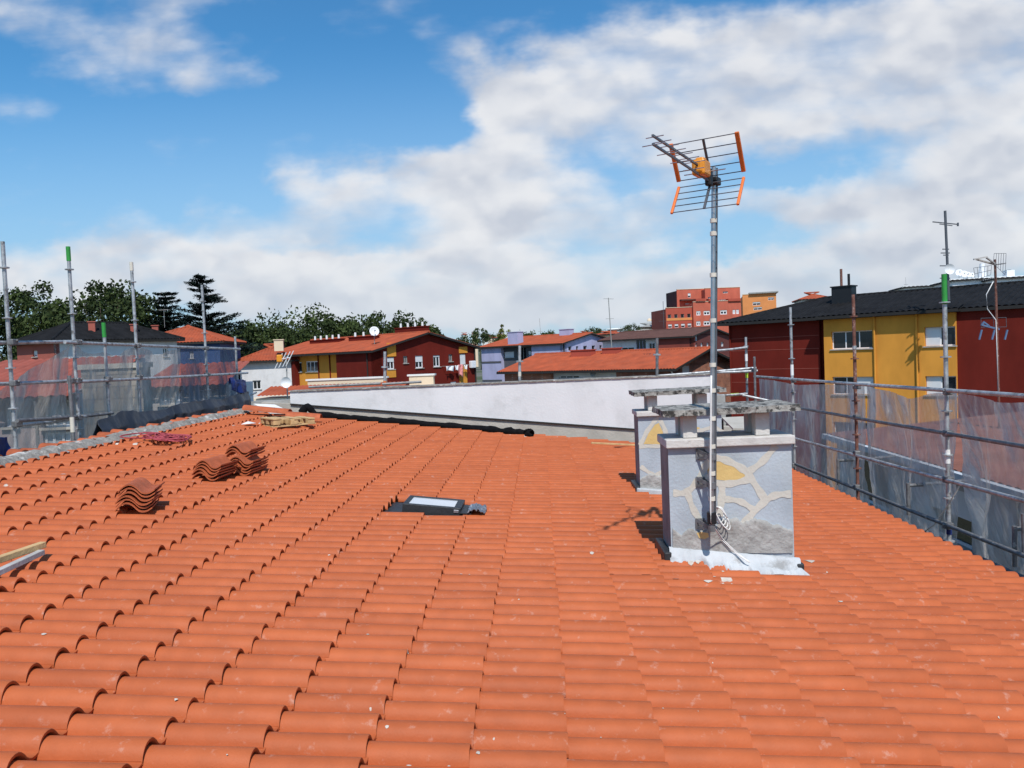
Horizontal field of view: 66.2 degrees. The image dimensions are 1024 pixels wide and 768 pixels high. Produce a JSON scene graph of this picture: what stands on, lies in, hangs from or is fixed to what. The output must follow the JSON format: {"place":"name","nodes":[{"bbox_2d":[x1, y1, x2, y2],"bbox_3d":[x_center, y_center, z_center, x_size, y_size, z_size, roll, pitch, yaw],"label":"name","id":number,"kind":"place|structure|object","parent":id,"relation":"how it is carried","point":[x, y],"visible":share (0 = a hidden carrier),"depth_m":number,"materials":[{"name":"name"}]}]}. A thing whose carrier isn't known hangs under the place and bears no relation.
{"place":"outdoors","nodes":[
{"label":"outdoors","id":0,"kind":"place"},
{"bbox_2d":[0,356,139,446],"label":"red roofed house","id":1,"kind":"structure","parent":0,"point":[44,395],"depth_m":19.63,"materials":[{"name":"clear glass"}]},
{"bbox_2d":[39,400,69,430],"bbox_3d":[-11.290,0.771,19.518,0.813,0.729,0.240,-3,2,-4],"label":"window","id":2,"kind":"structure","parent":1,"relation":"in","point":[64,411],"depth_m":19.59,"materials":[{"name":"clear glass"}]},
{"bbox_2d":[45,431,69,442],"bbox_3d":[-11.312,1.449,19.632,0.663,0.523,0.060,-3,2,-4],"label":"window","id":3,"kind":"structure","parent":1,"relation":"in","point":[60,436],"depth_m":19.62,"materials":[{"name":"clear glass"}]},
{"bbox_2d":[12,321,184,376],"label":"white house","id":4,"kind":"structure","parent":0,"point":[116,332],"depth_m":64.91,"materials":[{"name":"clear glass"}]},
{"bbox_2d":[166,325,246,381],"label":"blue house","id":5,"kind":"structure","parent":0,"point":[193,336],"depth_m":73.73,"materials":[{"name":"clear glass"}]},
{"bbox_2d":[254,373,435,400],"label":"terrace house","id":6,"kind":"structure","parent":0,"point":[276,393],"depth_m":46.08,"materials":[{"name":"white paint"}]},
{"bbox_2d":[275,351,293,398],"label":"rooftop aerial","id":7,"kind":"object","parent":6,"relation":"on","point":[286,382],"visible":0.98,"depth_m":42.07,"materials":[{"name":"metal"}]},
{"bbox_2d":[476,363,482,381],"bbox_3d":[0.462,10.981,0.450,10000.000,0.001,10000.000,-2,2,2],"label":"ground","id":8,"kind":"structure","parent":0,"point":[479,374],"depth_m":425.97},
{"bbox_2d":[0,294,32,360],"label":"broadleaf tree","id":9,"kind":"object","parent":8,"relation":"on","point":[1,306],"visible":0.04,"depth_m":107.21,"materials":[{"name":"green plant"}]},
{"bbox_2d":[0,298,47,360],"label":"broadleaf tree","id":10,"kind":"object","parent":8,"relation":"on","point":[14,323],"visible":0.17,"depth_m":96.63,"materials":[{"name":"green plant"}]},
{"bbox_2d":[0,279,53,361],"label":"broadleaf tree","id":11,"kind":"object","parent":8,"relation":"on","point":[20,295],"visible":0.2,"depth_m":109.45,"materials":[{"name":"green plant"}]},
{"bbox_2d":[12,296,99,359],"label":"broadleaf tree","id":12,"kind":"object","parent":8,"relation":"on","point":[49,317],"visible":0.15,"depth_m":96.48,"materials":[{"name":"green plant"}]},
{"bbox_2d":[53,279,155,327],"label":"broadleaf tree","id":13,"kind":"object","parent":8,"relation":"on","point":[114,303],"visible":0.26,"depth_m":100.70,"materials":[{"name":"green plant"}]},
{"bbox_2d":[77,362,152,436],"bbox_3d":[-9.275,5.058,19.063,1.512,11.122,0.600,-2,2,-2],"label":"building","id":14,"kind":"structure","parent":8,"relation":"on","point":[99,404],"depth_m":18.62,"materials":[{"name":"concrete"}]},
{"bbox_2d":[86,278,167,324],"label":"broadleaf tree","id":15,"kind":"object","parent":8,"relation":"on","point":[148,302],"visible":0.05,"depth_m":107.36,"materials":[{"name":"green plant"}]},
{"bbox_2d":[131,291,197,331],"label":"cedar tree","id":16,"kind":"object","parent":8,"relation":"on","point":[170,322],"visible":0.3,"depth_m":102.62,"materials":[{"name":"green plant"}]},
{"bbox_2d":[151,361,253,410],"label":"annexe","id":17,"kind":"structure","parent":8,"relation":"on","point":[158,391],"depth_m":26.75,"materials":[{"name":"fabric"}]},
{"bbox_2d":[156,391,171,406],"bbox_3d":[-11.752,0.463,26.580,0.518,0.598,0.210,-3,2,-6],"label":"window","id":18,"kind":"structure","parent":17,"relation":"in","point":[167,394],"depth_m":26.63,"materials":[{"name":"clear glass"}]},
{"bbox_2d":[167,273,273,356],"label":"cedar tree","id":19,"kind":"object","parent":8,"relation":"on","point":[195,310],"visible":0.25,"depth_m":100.44,"materials":[{"name":"green plant"}]},
{"bbox_2d":[226,323,282,353],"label":"broadleaf tree","id":20,"kind":"object","parent":8,"relation":"on","point":[254,331],"visible":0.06,"depth_m":117.47,"materials":[{"name":"green plant"}]},
{"bbox_2d":[237,339,299,397],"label":"white house","id":21,"kind":"structure","parent":8,"relation":"on","point":[263,375],"depth_m":79.44,"materials":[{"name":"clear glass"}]},
{"bbox_2d":[233,307,308,357],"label":"broadleaf tree","id":22,"kind":"object","parent":8,"relation":"on","point":[260,332],"visible":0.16,"depth_m":119.89,"materials":[{"name":"green plant"}]},
{"bbox_2d":[265,305,346,347],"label":"broadleaf tree","id":23,"kind":"object","parent":8,"relation":"on","point":[318,332],"visible":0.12,"depth_m":118.51,"materials":[{"name":"green plant"}]},
{"bbox_2d":[294,302,365,342],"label":"broadleaf tree","id":24,"kind":"object","parent":8,"relation":"on","point":[345,327],"visible":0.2,"depth_m":120.63,"materials":[{"name":"green plant"}]},
{"bbox_2d":[313,312,385,336],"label":"broadleaf tree","id":25,"kind":"object","parent":8,"relation":"on","point":[377,325],"visible":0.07,"depth_m":125.39,"materials":[{"name":"green plant"}]},
{"bbox_2d":[262,322,480,385],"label":"apartment block","id":26,"kind":"structure","parent":8,"relation":"on","point":[421,349],"depth_m":75.98,"materials":[{"name":"ceramic"}]},
{"bbox_2d":[305,361,317,372],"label":"window","id":27,"kind":"structure","parent":26,"relation":"in","point":[312,366],"depth_m":78.21,"materials":[{"name":"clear glass"}]},
{"bbox_2d":[356,311,406,335],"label":"broadleaf tree","id":28,"kind":"object","parent":8,"relation":"on","point":[378,317],"visible":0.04,"depth_m":127.71,"materials":[{"name":"green plant"}]},
{"bbox_2d":[379,310,417,332],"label":"broadleaf tree","id":29,"kind":"object","parent":8,"relation":"on","point":[402,318],"visible":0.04,"depth_m":128.83,"materials":[{"name":"green plant"}]},
{"bbox_2d":[403,317,446,336],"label":"broadleaf tree","id":30,"kind":"object","parent":8,"relation":"on","point":[436,330],"visible":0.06,"depth_m":127.30,"materials":[{"name":"green plant"}]},
{"bbox_2d":[456,333,477,344],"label":"hillside tree","id":31,"kind":"object","parent":8,"relation":"on","point":[464,339],"visible":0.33,"depth_m":598.01,"materials":[{"name":"green plant"}]},
{"bbox_2d":[471,328,490,369],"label":"hillside tree","id":32,"kind":"object","parent":8,"relation":"on","point":[482,336],"visible":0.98,"depth_m":519.08,"materials":[{"name":"green plant"}]},
{"bbox_2d":[496,324,509,340],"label":"conifer","id":33,"kind":"object","parent":8,"relation":"on","point":[501,336],"visible":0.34,"depth_m":299.78,"materials":[{"name":"green plant"}]},
{"bbox_2d":[0,408,1023,767],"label":"tiled roof","id":34,"kind":"structure","parent":8,"relation":"on","point":[302,598],"depth_m":4.72,"materials":[{"name":"ceramic"}]},
{"bbox_2d":[0,550,44,574],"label":"plank","id":35,"kind":"object","parent":34,"relation":"on","point":[10,566],"visible":1,"depth_m":4.92,"materials":[{"name":"grey wood"}]},
{"bbox_2d":[0,542,46,562],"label":"plank","id":36,"kind":"object","parent":34,"relation":"on","point":[16,553],"visible":1,"depth_m":5.02,"materials":[{"name":"brown wood"}]},
{"bbox_2d":[0,241,256,448],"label":"scaffold","id":37,"kind":"object","parent":34,"relation":"attached to","point":[36,421],"visible":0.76,"depth_m":11.06,"materials":[{"name":"metal"}]},
{"bbox_2d":[0,437,10,455],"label":"tarpaulin","id":38,"kind":"object","parent":37,"relation":"attached to","point":[5,447],"visible":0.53,"depth_m":9.70,"materials":[{"name":"plastic"}]},
{"bbox_2d":[0,349,68,447],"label":"debris net","id":39,"kind":"object","parent":37,"relation":"attached to","point":[23,402],"visible":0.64,"depth_m":10.49,"materials":[{"name":"fabric"}]},
{"bbox_2d":[70,347,134,440],"bbox_3d":[-6.380,0.237,12.220,0.169,1.670,1.917,-2,2,2],"label":"debris net","id":40,"kind":"object","parent":37,"relation":"attached to","point":[90,370],"visible":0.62,"depth_m":11.99,"materials":[{"name":"fabric"}]},
{"bbox_2d":[134,348,180,410],"bbox_3d":[-6.307,0.151,13.906,0.179,1.613,1.854,-2,2,2],"label":"debris net","id":41,"kind":"object","parent":37,"relation":"attached to","point":[145,355],"visible":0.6,"depth_m":13.68,"materials":[{"name":"fabric"}]},
{"bbox_2d":[93,391,250,435],"bbox_3d":[-5.882,0.662,14.347,0.320,0.768,5.988,-2,2,2],"label":"tarpaulin","id":42,"kind":"object","parent":37,"relation":"on","point":[123,420],"visible":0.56,"depth_m":13.49,"materials":[{"name":"plastic"}]},
{"bbox_2d":[180,349,236,403],"bbox_3d":[-6.184,0.007,16.058,0.082,1.465,2.882,-2,2,2],"label":"debris net","id":43,"kind":"object","parent":37,"relation":"attached to","point":[190,385],"visible":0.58,"depth_m":15.60,"materials":[{"name":"fabric"}]},
{"bbox_2d":[229,377,246,392],"bbox_3d":[-5.829,0.053,16.781,0.135,0.430,0.870,-2,2,2],"label":"tarpaulin","id":44,"kind":"object","parent":37,"relation":"attached to","point":[239,386],"visible":1,"depth_m":16.72,"materials":[{"name":"plastic"}]},
{"bbox_2d":[115,499,158,511],"bbox_3d":[-3.238,1.033,6.795,0.285,0.086,0.420,1,1,-17],"label":"roof tile","id":45,"kind":"object","parent":34,"relation":"on","point":[137,508],"visible":0.56,"depth_m":6.63,"materials":[{"name":"ceramic"}]},
{"bbox_2d":[115,496,158,508],"bbox_3d":[-3.240,1.003,6.800,0.285,0.086,0.420,1,1,-18],"label":"roof tile","id":46,"kind":"object","parent":45,"relation":"on","point":[136,504],"visible":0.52,"depth_m":6.62,"materials":[{"name":"ceramic"}]},
{"bbox_2d":[115,492,161,505],"bbox_3d":[-3.224,0.972,6.793,0.285,0.086,0.420,1,2,-13],"label":"roof tile","id":47,"kind":"object","parent":46,"relation":"on","point":[135,499],"visible":0.56,"depth_m":6.62,"materials":[{"name":"ceramic"}]},
{"bbox_2d":[117,489,162,501],"bbox_3d":[-3.217,0.941,6.806,0.285,0.086,0.420,1,2,-15],"label":"roof tile","id":48,"kind":"object","parent":47,"relation":"on","point":[137,495],"visible":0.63,"depth_m":6.64,"materials":[{"name":"ceramic"}]},
{"bbox_2d":[118,485,161,497],"bbox_3d":[-3.224,0.911,6.817,0.285,0.086,0.420,1,1,-17],"label":"roof tile","id":49,"kind":"object","parent":48,"relation":"on","point":[139,493],"visible":0.56,"depth_m":6.64,"materials":[{"name":"ceramic"}]},
{"bbox_2d":[118,477,164,493],"bbox_3d":[-3.212,0.880,6.818,0.285,0.086,0.420,1,1,-13],"label":"roof tile","id":50,"kind":"object","parent":49,"relation":"on","point":[142,485],"visible":1,"depth_m":6.77,"materials":[{"name":"ceramic"}]},
{"bbox_2d":[120,432,191,441],"bbox_3d":[-4.767,0.713,10.659,0.853,0.128,0.684,-2,2,2],"label":"rope","id":51,"kind":"object","parent":34,"relation":"on","point":[164,437],"visible":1,"depth_m":10.54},
{"bbox_2d":[192,470,235,480],"bbox_3d":[-3.189,0.954,8.407,0.285,0.086,0.420,2,3,4],"label":"roof tile","id":52,"kind":"object","parent":34,"relation":"on","point":[200,473],"visible":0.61,"depth_m":8.25,"materials":[{"name":"ceramic"}]},
{"bbox_2d":[192,468,236,477],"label":"roof tile","id":53,"kind":"object","parent":52,"relation":"on","point":[204,470],"visible":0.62,"depth_m":8.25,"materials":[{"name":"ceramic"}]},
{"bbox_2d":[193,465,237,474],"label":"roof tile","id":54,"kind":"object","parent":53,"relation":"on","point":[209,471],"visible":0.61,"depth_m":8.26,"materials":[{"name":"ceramic"}]},
{"bbox_2d":[194,462,237,470],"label":"roof tile","id":55,"kind":"object","parent":54,"relation":"on","point":[212,469],"visible":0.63,"depth_m":8.25,"materials":[{"name":"ceramic"}]},
{"bbox_2d":[195,455,239,468],"bbox_3d":[-3.158,0.832,8.431,0.285,0.086,0.420,2,3,7],"label":"roof tile","id":56,"kind":"object","parent":55,"relation":"on","point":[218,461],"visible":0.99,"depth_m":8.38,"materials":[{"name":"ceramic"}]},
{"bbox_2d":[229,467,265,475],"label":"roof tile","id":57,"kind":"object","parent":34,"relation":"on","point":[241,473],"visible":0.43,"depth_m":8.71,"materials":[{"name":"ceramic"}]},
{"bbox_2d":[231,464,267,472],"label":"roof tile","id":58,"kind":"object","parent":57,"relation":"on","point":[251,469],"visible":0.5,"depth_m":8.76,"materials":[{"name":"ceramic"}]},
{"bbox_2d":[236,461,267,469],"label":"roof tile","id":59,"kind":"object","parent":58,"relation":"on","point":[240,466],"visible":0.47,"depth_m":8.74,"materials":[{"name":"ceramic"}]},
{"bbox_2d":[231,458,268,466],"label":"roof tile","id":60,"kind":"object","parent":59,"relation":"on","point":[252,464],"visible":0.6,"depth_m":8.72,"materials":[{"name":"ceramic"}]},
{"bbox_2d":[230,453,267,464],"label":"roof tile","id":61,"kind":"object","parent":60,"relation":"on","point":[249,460],"visible":0.82,"depth_m":8.78,"materials":[{"name":"ceramic"}]},
{"bbox_2d":[226,450,264,457],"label":"roof tile","id":62,"kind":"object","parent":61,"relation":"on","point":[235,452],"visible":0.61,"depth_m":8.89,"materials":[{"name":"ceramic"}]},
{"bbox_2d":[225,447,264,455],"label":"roof tile","id":63,"kind":"object","parent":62,"relation":"on","point":[239,451],"visible":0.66,"depth_m":8.86,"materials":[{"name":"ceramic"}]},
{"bbox_2d":[226,441,265,452],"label":"roof tile","id":64,"kind":"object","parent":63,"relation":"on","point":[247,446],"visible":0.97,"depth_m":8.95,"materials":[{"name":"ceramic"}]},
{"bbox_2d":[242,405,292,413],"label":"ridge tile","id":65,"kind":"object","parent":34,"relation":"on","point":[264,409],"visible":0.87,"depth_m":14.82,"materials":[{"name":"ceramic"}]},
{"bbox_2d":[260,416,315,426],"bbox_3d":[-3.867,0.630,13.531,0.760,0.146,0.660,-4,3,-36],"label":"wooden pallet","id":66,"kind":"object","parent":34,"relation":"on","point":[285,421],"visible":1,"depth_m":13.41,"materials":[{"name":"brown wood"}]},
{"bbox_2d":[285,411,322,418],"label":"ridge tile","id":67,"kind":"object","parent":34,"relation":"on","point":[314,415],"visible":0.94,"depth_m":14.29,"materials":[{"name":"ceramic"}]},
{"bbox_2d":[298,403,533,436],"bbox_3d":[-1.869,0.715,15.222,4.601,0.846,0.304,-2,2,6],"label":"felt strip","id":68,"kind":"object","parent":34,"relation":"on","point":[309,408],"visible":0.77,"depth_m":15.20,"materials":[{"name":"fabric"}]},
{"bbox_2d":[383,495,486,515],"bbox_3d":[-0.750,1.242,7.839,1.010,0.196,0.552,-2,2,2],"label":"roof window","id":69,"kind":"structure","parent":34,"relation":"on","point":[426,505],"depth_m":7.71,"materials":[{"name":"black glass"}]},
{"bbox_2d":[628,386,725,493],"bbox_3d":[2.085,0.788,9.890,1.150,1.471,0.632,-2,2,2],"label":"chimney","id":70,"kind":"object","parent":34,"relation":"on","point":[649,425],"visible":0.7,"depth_m":9.68,"materials":[{"name":"paint"}]},
{"bbox_2d":[652,399,809,575],"bbox_3d":[1.803,0.909,6.605,1.135,1.479,0.720,-2,2,2],"label":"chimney","id":71,"kind":"object","parent":34,"relation":"on","point":[754,496],"visible":0.9,"depth_m":6.43,"materials":[{"name":"paint"}]},
{"bbox_2d":[642,131,749,561],"bbox_3d":[1.351,-0.178,5.742,0.544,3.341,1.468,-1,3,32],"label":"tv antenna","id":72,"kind":"object","parent":71,"relation":"attached to","point":[701,168],"visible":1,"depth_m":6.17,"materials":[{"name":"metal"}]},
{"bbox_2d":[660,274,1023,576],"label":"scaffold","id":73,"kind":"object","parent":34,"relation":"attached to","point":[947,433],"visible":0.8,"depth_m":9.68,"materials":[{"name":"grey metal"}]},
{"bbox_2d":[759,379,869,505],"bbox_3d":[5.486,1.062,14.726,0.250,2.339,5.809,-2,2,2],"label":"debris net","id":74,"kind":"object","parent":73,"relation":"attached to","point":[808,396],"visible":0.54,"depth_m":13.55,"materials":[{"name":"fabric"}]},
{"bbox_2d":[866,387,957,543],"bbox_3d":[5.355,1.112,10.515,0.258,2.158,2.711,-2,2,2],"label":"debris net","id":75,"kind":"object","parent":73,"relation":"attached to","point":[891,404],"visible":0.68,"depth_m":10.33,"materials":[{"name":"fabric"}]},
{"bbox_2d":[957,394,1023,574],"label":"debris net","id":76,"kind":"object","parent":73,"relation":"attached to","point":[974,470],"visible":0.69,"depth_m":8.75,"materials":[{"name":"plastic"}]},
{"bbox_2d":[496,346,730,425],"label":"brick house","id":77,"kind":"structure","parent":8,"relation":"on","point":[603,362],"depth_m":63.48,"materials":[{"name":"ceramic"}]},
{"bbox_2d":[651,307,691,329],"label":"tower block","id":78,"kind":"structure","parent":8,"relation":"on","point":[677,317],"depth_m":213.64,"materials":[{"name":"red brick"}]},
{"bbox_2d":[666,288,704,307],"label":"tower block","id":79,"kind":"structure","parent":8,"relation":"on","point":[680,297],"depth_m":219.80,"materials":[{"name":"red brick"}]},
{"bbox_2d":[685,298,740,332],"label":"tower block","id":80,"kind":"structure","parent":8,"relation":"on","point":[726,309],"depth_m":213.70,"materials":[{"name":"red brick"}]},
{"bbox_2d":[701,287,739,300],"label":"tower block","id":81,"kind":"structure","parent":8,"relation":"on","point":[724,293],"depth_m":217.72,"materials":[{"name":"red brick"}]},
{"bbox_2d":[930,277,993,286],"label":"penthouse","id":82,"kind":"object","parent":8,"relation":"on","point":[962,281],"visible":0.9,"depth_m":107.53,"materials":[{"name":"white paint"}]},
{"bbox_2d":[251,373,731,441],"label":"row house","id":83,"kind":"structure","parent":0,"point":[596,408],"depth_m":15.79,"materials":[{"name":"paint"}]},
{"bbox_2d":[308,382,380,387],"bbox_3d":[-3.424,0.027,16.070,1.455,0.061,0.050,-3,2,-4],"label":"scaffold tube","id":84,"kind":"object","parent":83,"relation":"on","point":[345,385],"visible":1,"depth_m":16.05,"materials":[{"name":"metal"}]},
{"bbox_2d":[381,352,388,385],"bbox_3d":[-2.597,-0.310,16.051,0.151,0.707,0.150,-2,2,2],"label":"scaffold tube","id":85,"kind":"object","parent":83,"relation":"on","point":[384,366],"visible":1,"depth_m":16.03,"materials":[{"name":"grey metal"}]},
{"bbox_2d":[382,381,421,384],"bbox_3d":[-2.248,-0.021,16.027,0.799,0.061,0.050,-3,2,-9],"label":"scaffold tube","id":86,"kind":"object","parent":83,"relation":"on","point":[406,382],"visible":1,"depth_m":16.00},
{"bbox_2d":[516,346,522,380],"bbox_3d":[0.158,-0.424,15.950,0.151,0.713,0.150,-2,2,2],"label":"scaffold tube","id":87,"kind":"object","parent":83,"relation":"on","point":[519,361],"visible":1,"depth_m":15.93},
{"bbox_2d":[653,338,660,374],"bbox_3d":[2.930,-0.556,15.848,0.151,0.750,0.150,-2,2,2],"label":"scaffold tube","id":88,"kind":"object","parent":83,"relation":"on","point":[657,354],"visible":1,"depth_m":15.83,"materials":[{"name":"metal"}]},
{"bbox_2d":[0,0,1023,357],"label":"sky","id":89,"kind":"structure","parent":0,"point":[461,166],"materials":[{"name":"blue"}]},
{"bbox_2d":[480,329,605,381],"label":"apartment block","id":90,"kind":"structure","parent":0,"point":[499,355],"depth_m":111.22,"materials":[{"name":"paint"}]},
{"bbox_2d":[597,326,729,356],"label":"apartment block","id":91,"kind":"structure","parent":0,"point":[677,337],"depth_m":104.22,"materials":[{"name":"painted plaster"},{"name":"clay roof tiles"},{"name":"glass"}]},
{"bbox_2d":[636,338,645,348],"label":"window","id":92,"kind":"structure","parent":91,"relation":"in","point":[640,344],"depth_m":104.77,"materials":[{"name":"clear glass"}]},
{"bbox_2d":[721,416,743,430],"bbox_3d":[3.797,0.975,12.919,0.552,0.828,0.660,-2,2,2],"label":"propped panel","id":93,"kind":"object","parent":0,"point":[735,423],"visible":0.21,"depth_m":12.96,"materials":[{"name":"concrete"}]},
{"bbox_2d":[741,291,777,315],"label":"tower block","id":94,"kind":"structure","parent":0,"point":[753,302],"depth_m":187.29,"materials":[{"name":"orange paint"}]},
{"bbox_2d":[792,291,823,302],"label":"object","id":95,"kind":"object","parent":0,"point":[814,295],"visible":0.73,"depth_m":148.76,"materials":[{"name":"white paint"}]},
{"bbox_2d":[717,269,1023,476],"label":"apartment block","id":96,"kind":"structure","parent":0,"point":[899,337],"depth_m":47.67,"materials":[{"name":"yellow paint"}]},
{"bbox_2d":[834,377,866,395],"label":"window","id":97,"kind":"structure","parent":96,"relation":"in","point":[846,379],"depth_m":49.72,"materials":[{"name":"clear glass"}]},
{"bbox_2d":[831,330,872,349],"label":"window","id":98,"kind":"structure","parent":96,"relation":"in","point":[842,340],"depth_m":49.10,"materials":[{"name":"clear glass"}]},
{"bbox_2d":[923,326,956,347],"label":"window","id":99,"kind":"structure","parent":96,"relation":"in","point":[933,335],"depth_m":45.49,"materials":[{"name":"clear glass"}]},
{"bbox_2d":[924,376,957,396],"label":"window","id":100,"kind":"structure","parent":96,"relation":"in","point":[931,381],"depth_m":45.65,"materials":[{"name":"clear glass"}]},
{"bbox_2d":[932,211,958,299],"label":"rooftop aerial","id":101,"kind":"object","parent":96,"relation":"on","point":[949,268],"visible":0.97,"depth_m":42.85,"materials":[{"name":"metal"}]},
{"bbox_2d":[888,285,933,290],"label":"penthouse","id":102,"kind":"object","parent":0,"point":[911,287],"visible":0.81,"depth_m":127.43,"materials":[{"name":"white paint"}]},
{"bbox_2d":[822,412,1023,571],"bbox_3d":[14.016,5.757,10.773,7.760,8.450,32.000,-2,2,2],"label":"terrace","id":103,"kind":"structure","parent":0,"point":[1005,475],"depth_m":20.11,"materials":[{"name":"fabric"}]},
{"bbox_2d":[859,460,888,509],"bbox_3d":[11.048,3.063,24.082,0.240,1.410,2.560,-2,2,2],"label":"window","id":104,"kind":"structure","parent":103,"relation":"in","point":[881,479],"depth_m":23.84,"materials":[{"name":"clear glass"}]},
{"bbox_2d":[924,479,973,552],"bbox_3d":[10.895,3.249,19.689,0.240,1.410,2.560,-2,2,2],"label":"window","id":105,"kind":"structure","parent":103,"relation":"in","point":[964,517],"depth_m":19.16,"materials":[{"name":"glass"}]},
{"bbox_2d":[973,253,1007,428],"bbox_3d":[14.175,-0.504,23.176,1.352,6.735,0.760,-2,2,2],"label":"rooftop aerial","id":106,"kind":"object","parent":103,"relation":"on","point":[991,262],"visible":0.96,"depth_m":23.42,"materials":[{"name":"metal"}]},
{"bbox_2d":[981,275,1023,282],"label":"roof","id":107,"kind":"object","parent":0,"point":[1007,279],"visible":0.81,"depth_m":102.66,"materials":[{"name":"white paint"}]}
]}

